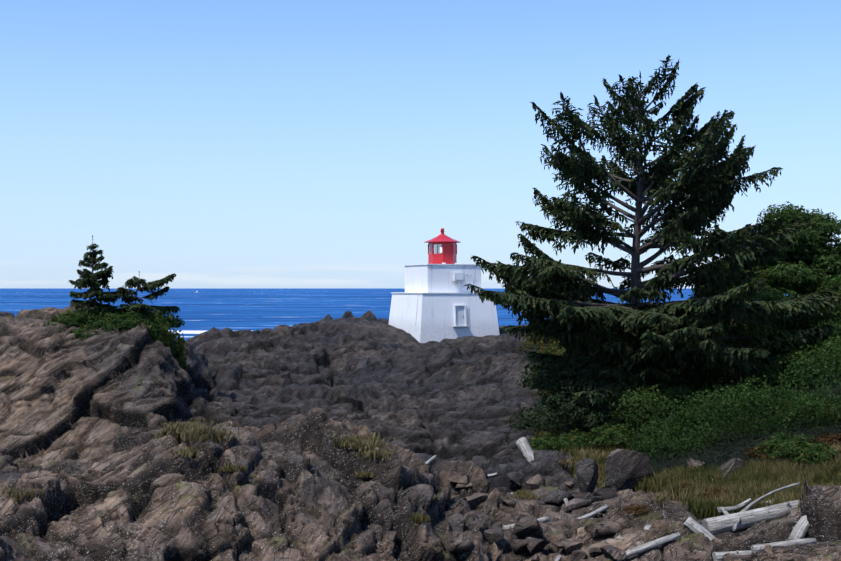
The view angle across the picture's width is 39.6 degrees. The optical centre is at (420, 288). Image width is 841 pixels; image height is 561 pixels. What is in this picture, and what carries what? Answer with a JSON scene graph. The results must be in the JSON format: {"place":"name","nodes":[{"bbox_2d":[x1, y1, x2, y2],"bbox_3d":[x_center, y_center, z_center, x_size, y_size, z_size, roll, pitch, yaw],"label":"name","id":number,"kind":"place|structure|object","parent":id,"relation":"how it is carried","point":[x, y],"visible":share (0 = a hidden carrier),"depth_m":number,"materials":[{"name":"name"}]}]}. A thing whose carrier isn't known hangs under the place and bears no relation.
{"place":"outdoors","nodes":[
{"label":"outdoors","id":0,"kind":"place"},
{"bbox_2d":[0,288,790,340],"bbox_3d":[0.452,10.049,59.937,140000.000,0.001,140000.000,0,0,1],"label":"sea water","id":1,"kind":"structure","parent":0,"point":[233,309],"depth_m":772.38,"materials":[{"name":"blue liquid"}]},
{"bbox_2d":[0,301,840,560],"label":"rocky ground","id":2,"kind":"structure","parent":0,"point":[83,446],"depth_m":34.04,"materials":[{"name":"grey stone"}]},
{"bbox_2d":[69,235,128,318],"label":"conifer tree","id":3,"kind":"object","parent":2,"relation":"on","point":[92,281],"visible":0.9,"depth_m":52.88,"materials":[{"name":"green plant"}]},
{"bbox_2d":[43,302,189,373],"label":"shrubs","id":4,"kind":"object","parent":2,"relation":"on","point":[161,332],"visible":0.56,"depth_m":52.41,"materials":[{"name":"green plant"}]},
{"bbox_2d":[116,271,179,323],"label":"conifer tree","id":5,"kind":"object","parent":2,"relation":"on","point":[128,296],"visible":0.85,"depth_m":53.50,"materials":[{"name":"green plant"}]},
{"bbox_2d":[1,412,840,522],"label":"grass","id":6,"kind":"structure","parent":2,"relation":"on","point":[761,478],"depth_m":30.20,"materials":[{"name":"green plant"}]},
{"bbox_2d":[425,455,436,463],"bbox_3d":[0.119,5.197,34.448,0.174,0.175,1.242,0,16,33],"label":"driftwood log","id":7,"kind":"object","parent":2,"relation":"on","point":[430,460],"visible":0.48,"depth_m":34.69,"materials":[{"name":"grey wood"}]},
{"bbox_2d":[389,228,499,342],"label":"lighthouse","id":8,"kind":"object","parent":2,"relation":"on","point":[437,300],"visible":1,"depth_m":85.65,"materials":[{"name":"white paint"}]},
{"bbox_2d":[445,541,458,551],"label":"gully rock","id":9,"kind":"object","parent":2,"relation":"on","point":[451,546],"visible":0.98,"depth_m":25.27,"materials":[{"name":"stone"}]},
{"bbox_2d":[442,531,473,552],"bbox_3d":[0.818,5.597,25.694,0.694,0.456,0.709,0,0,1],"label":"gully rock","id":10,"kind":"object","parent":2,"relation":"on","point":[464,541],"visible":0.69,"depth_m":25.54,"materials":[{"name":"grey stone"}]},
{"bbox_2d":[448,475,469,483],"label":"gully rock","id":11,"kind":"object","parent":2,"relation":"on","point":[460,478],"visible":0.88,"depth_m":34.16,"materials":[{"name":"stone"}]},
{"bbox_2d":[457,489,467,496],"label":"gully rock","id":12,"kind":"object","parent":2,"relation":"on","point":[462,492],"visible":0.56,"depth_m":34.00,"materials":[{"name":"grey stone"}]},
{"bbox_2d":[455,483,472,489],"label":"gully rock","id":13,"kind":"object","parent":2,"relation":"on","point":[462,486],"visible":0.79,"depth_m":34.04,"materials":[{"name":"stone"}]},
{"bbox_2d":[466,493,487,509],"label":"gully rock","id":14,"kind":"object","parent":2,"relation":"on","point":[474,501],"visible":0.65,"depth_m":31.41,"materials":[{"name":"stone"}]},
{"bbox_2d":[476,487,482,492],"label":"gully rock","id":15,"kind":"object","parent":2,"relation":"on","point":[479,489],"visible":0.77,"depth_m":33.11,"materials":[{"name":"grey stone"}]},
{"bbox_2d":[487,472,497,476],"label":"driftwood log","id":16,"kind":"object","parent":2,"relation":"on","point":[492,474],"visible":0.44,"depth_m":38.42,"materials":[{"name":"grey wood"}]},
{"bbox_2d":[483,528,503,542],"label":"gully rock","id":17,"kind":"object","parent":2,"relation":"on","point":[493,535],"visible":0.92,"depth_m":27.23,"materials":[{"name":"grey stone"}]},
{"bbox_2d":[502,497,519,507],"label":"gully rock","id":18,"kind":"object","parent":2,"relation":"on","point":[511,502],"visible":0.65,"depth_m":33.04,"materials":[{"name":"grey stone"}]},
{"bbox_2d":[506,472,524,491],"bbox_3d":[3.115,6.344,38.059,0.642,0.695,0.771,0,0,1],"label":"gully rock","id":19,"kind":"object","parent":2,"relation":"on","point":[513,481],"visible":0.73,"depth_m":37.89,"materials":[{"name":"grey stone"}]},
{"bbox_2d":[511,539,529,553],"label":"gully rock","id":20,"kind":"object","parent":2,"relation":"on","point":[518,546],"visible":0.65,"depth_m":27.11,"materials":[{"name":"grey stone"}]},
{"bbox_2d":[516,514,531,521],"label":"gully rock","id":21,"kind":"object","parent":2,"relation":"on","point":[521,516],"visible":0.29,"depth_m":29.49,"materials":[{"name":"stone"}]},
{"bbox_2d":[516,437,533,461],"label":"driftwood log","id":22,"kind":"object","parent":2,"relation":"on","point":[523,445],"visible":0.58,"depth_m":40.13,"materials":[{"name":"grey wood"}]},
{"bbox_2d":[502,516,548,529],"bbox_3d":[2.665,5.959,29.541,1.220,0.173,0.176,-10,2,-13],"label":"driftwood log","id":23,"kind":"object","parent":2,"relation":"on","point":[541,519],"visible":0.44,"depth_m":29.55,"materials":[{"name":"grey wood"}]},
{"bbox_2d":[512,516,542,538],"bbox_3d":[2.616,5.825,28.099,0.661,0.653,0.660,0,0,-41],"label":"gully rock","id":24,"kind":"object","parent":2,"relation":"on","point":[526,527],"visible":0.88,"depth_m":27.94,"materials":[{"name":"grey stone"}]},
{"bbox_2d":[531,555,538,560],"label":"gully rock","id":25,"kind":"object","parent":2,"relation":"on","point":[535,557],"visible":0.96,"depth_m":26.14,"materials":[{"name":"stone"}]},
{"bbox_2d":[526,474,544,489],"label":"gully rock","id":26,"kind":"object","parent":2,"relation":"on","point":[537,481],"visible":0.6,"depth_m":37.07,"materials":[{"name":"stone"}]},
{"bbox_2d":[525,537,549,555],"bbox_3d":[2.686,6.054,27.356,0.474,0.459,0.858,0,0,29],"label":"gully rock","id":27,"kind":"object","parent":2,"relation":"on","point":[535,546],"visible":0.85,"depth_m":27.15,"materials":[{"name":"grey stone"}]},
{"bbox_2d":[542,547,549,553],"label":"gully rock","id":28,"kind":"object","parent":2,"relation":"on","point":[545,550],"visible":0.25,"depth_m":27.68,"materials":[{"name":"grey stone"}]},
{"bbox_2d":[544,490,573,506],"bbox_3d":[3.881,5.912,32.636,0.842,0.490,0.428,0,0,1],"label":"gully rock","id":29,"kind":"object","parent":2,"relation":"on","point":[555,498],"visible":0.77,"depth_m":32.53,"materials":[{"name":"grey stone"}]},
{"bbox_2d":[556,540,567,547],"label":"gully rock","id":30,"kind":"object","parent":2,"relation":"on","point":[560,544],"visible":0.56,"depth_m":26.96,"materials":[{"name":"grey stone"}]},
{"bbox_2d":[565,481,574,488],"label":"gully rock","id":31,"kind":"object","parent":2,"relation":"on","point":[570,484],"visible":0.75,"depth_m":36.84,"materials":[{"name":"stone"}]},
{"bbox_2d":[565,542,582,555],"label":"gully rock","id":32,"kind":"object","parent":2,"relation":"on","point":[570,547],"visible":0.69,"depth_m":26.73,"materials":[{"name":"stone"}]},
{"bbox_2d":[564,498,591,510],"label":"gully rock","id":33,"kind":"object","parent":2,"relation":"on","point":[574,504],"visible":0.9,"depth_m":31.81,"materials":[{"name":"grey stone"}]},
{"bbox_2d":[570,550,585,560],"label":"gully rock","id":34,"kind":"object","parent":2,"relation":"on","point":[577,555],"visible":0.98,"depth_m":26.19,"materials":[{"name":"brown stone"}]},
{"bbox_2d":[576,458,597,492],"bbox_3d":[4.741,5.412,33.341,0.603,1.121,0.537,0,0,41],"label":"boulder","id":35,"kind":"object","parent":2,"relation":"on","point":[587,473],"visible":0.81,"depth_m":33.21,"materials":[{"name":"grey stone"}]},
{"bbox_2d":[576,504,608,518],"bbox_3d":[4.485,5.990,30.851,1.494,0.157,0.164,-13,9,-41],"label":"driftwood log","id":36,"kind":"object","parent":2,"relation":"on","point":[600,510],"visible":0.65,"depth_m":30.89,"materials":[{"name":"grey wood"}]},
{"bbox_2d":[584,522,603,537],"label":"gully rock","id":37,"kind":"object","parent":2,"relation":"on","point":[591,529],"visible":0.62,"depth_m":27.37,"materials":[{"name":"stone"}]},
{"bbox_2d":[588,547,602,555],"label":"gully rock","id":38,"kind":"object","parent":2,"relation":"on","point":[594,551],"visible":0.62,"depth_m":26.11,"materials":[{"name":"brown stone"}]},
{"bbox_2d":[591,496,601,502],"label":"gully rock","id":39,"kind":"object","parent":2,"relation":"on","point":[596,499],"visible":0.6,"depth_m":32.21,"materials":[{"name":"grey stone"}]},
{"bbox_2d":[594,512,602,517],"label":"gully rock","id":40,"kind":"object","parent":2,"relation":"on","point":[598,515],"visible":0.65,"depth_m":30.89,"materials":[{"name":"grey stone"}]},
{"bbox_2d":[594,522,614,534],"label":"gully rock","id":41,"kind":"object","parent":2,"relation":"on","point":[604,529],"visible":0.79,"depth_m":27.16,"materials":[{"name":"stone"}]},
{"bbox_2d":[593,486,616,500],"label":"rock","id":42,"kind":"object","parent":2,"relation":"on","point":[606,493],"visible":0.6,"depth_m":32.22,"materials":[{"name":"grey stone"}]},
{"bbox_2d":[600,545,626,559],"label":"gully rock","id":43,"kind":"object","parent":2,"relation":"on","point":[612,552],"visible":0.92,"depth_m":25.47,"materials":[{"name":"stone"}]},
{"bbox_2d":[508,351,733,431],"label":"shrub","id":44,"kind":"object","parent":2,"relation":"on","point":[571,372],"visible":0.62,"depth_m":44.78,"materials":[{"name":"green plant"}]},
{"bbox_2d":[605,449,653,491],"bbox_3d":[6.115,5.531,34.270,1.642,1.677,0.762,0,0,-11],"label":"boulder","id":45,"kind":"object","parent":2,"relation":"on","point":[625,469],"visible":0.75,"depth_m":33.96,"materials":[{"name":"grey stone"}]},
{"bbox_2d":[617,532,680,560],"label":"driftwood log","id":46,"kind":"object","parent":2,"relation":"on","point":[650,545],"visible":0.9,"depth_m":25.55,"materials":[{"name":"grey wood"}]},
{"bbox_2d":[464,55,840,433],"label":"conifer tree","id":47,"kind":"object","parent":2,"relation":"on","point":[556,295],"visible":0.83,"depth_m":45.01,"materials":[{"name":"green plant"}]},
{"bbox_2d":[517,298,840,466],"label":"shrubs","id":48,"kind":"object","parent":2,"relation":"on","point":[826,351],"visible":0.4,"depth_m":38.90,"materials":[{"name":"green plant"}]},
{"bbox_2d":[527,422,840,463],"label":"shrubs","id":49,"kind":"object","parent":2,"relation":"on","point":[796,452],"visible":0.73,"depth_m":39.45,"materials":[{"name":"green plant"}]},
{"bbox_2d":[687,458,705,468],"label":"boulder","id":50,"kind":"object","parent":2,"relation":"on","point":[691,461],"visible":0.4,"depth_m":34.71,"materials":[{"name":"grey stone"}]},
{"bbox_2d":[684,516,716,540],"bbox_3d":[6.249,5.433,25.915,0.876,0.244,0.244,38,11,14],"label":"driftwood log","id":51,"kind":"object","parent":2,"relation":"on","point":[692,525],"visible":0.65,"depth_m":25.88,"materials":[{"name":"grey wood"}]},
{"bbox_2d":[619,402,840,514],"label":"shrubs","id":52,"kind":"object","parent":2,"relation":"on","point":[829,437],"visible":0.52,"depth_m":33.22,"materials":[{"name":"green plant"}]},
{"bbox_2d":[716,458,745,477],"bbox_3d":[8.634,5.209,32.881,0.877,0.856,1.731,0,0,39],"label":"boulder","id":53,"kind":"object","parent":2,"relation":"on","point":[733,463],"visible":0.23,"depth_m":32.73,"materials":[{"name":"grey stone"}]},
{"bbox_2d":[717,498,750,512],"bbox_3d":[7.487,5.178,27.796,0.857,0.194,0.166,-14,3,-13],"label":"driftwood log","id":54,"kind":"object","parent":2,"relation":"on","point":[741,505],"visible":0.92,"depth_m":27.73,"materials":[{"name":"grey wood"}]},
{"bbox_2d":[712,550,762,560],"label":"driftwood log","id":55,"kind":"object","parent":2,"relation":"on","point":[717,556],"visible":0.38,"depth_m":25.05,"materials":[{"name":"grey wood"}]},
{"bbox_2d":[702,500,798,534],"bbox_3d":[7.863,5.157,26.820,2.833,0.564,0.538,-10,1,-7],"label":"driftwood log","id":56,"kind":"object","parent":2,"relation":"on","point":[726,522],"visible":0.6,"depth_m":26.58,"materials":[{"name":"grey wood"}]},
{"bbox_2d":[732,496,764,530],"bbox_3d":[7.514,5.115,26.811,0.136,0.139,1.667,0,19,41],"label":"branch","id":57,"kind":"object","parent":56,"relation":"on","point":[739,518],"visible":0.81,"depth_m":26.76,"materials":[{"name":"grey wood"}]},
{"bbox_2d":[688,257,840,328],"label":"tall shrubs","id":58,"kind":"object","parent":2,"relation":"on","point":[813,320],"visible":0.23,"depth_m":50.72,"materials":[{"name":"green plant"}]},
{"bbox_2d":[740,482,799,511],"bbox_3d":[8.318,4.990,27.907,2.070,0.153,0.148,-18,9,-28],"label":"branch","id":59,"kind":"object","parent":2,"relation":"on","point":[777,490],"visible":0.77,"depth_m":28.02,"materials":[{"name":"grey wood"}]},
{"bbox_2d":[751,535,815,552],"bbox_3d":[7.617,5.332,24.502,1.399,0.279,0.185,-6,1,-7],"label":"driftwood log","id":60,"kind":"object","parent":2,"relation":"on","point":[757,548],"visible":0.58,"depth_m":24.44,"materials":[{"name":"grey wood"}]},
{"bbox_2d":[750,201,840,327],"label":"tree","id":61,"kind":"object","parent":2,"relation":"on","point":[809,262],"visible":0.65,"depth_m":55.09,"materials":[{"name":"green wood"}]},
{"bbox_2d":[788,515,808,539],"bbox_3d":[8.321,5.075,25.224,0.297,1.011,0.295,34,-5,-8],"label":"driftwood log","id":62,"kind":"object","parent":2,"relation":"on","point":[800,529],"visible":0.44,"depth_m":25.12,"materials":[{"name":"grey wood"}]},
{"bbox_2d":[0,0,840,287],"label":"sky","id":63,"kind":"structure","parent":0,"point":[207,143],"materials":[{"name":"blue"}]}
]}

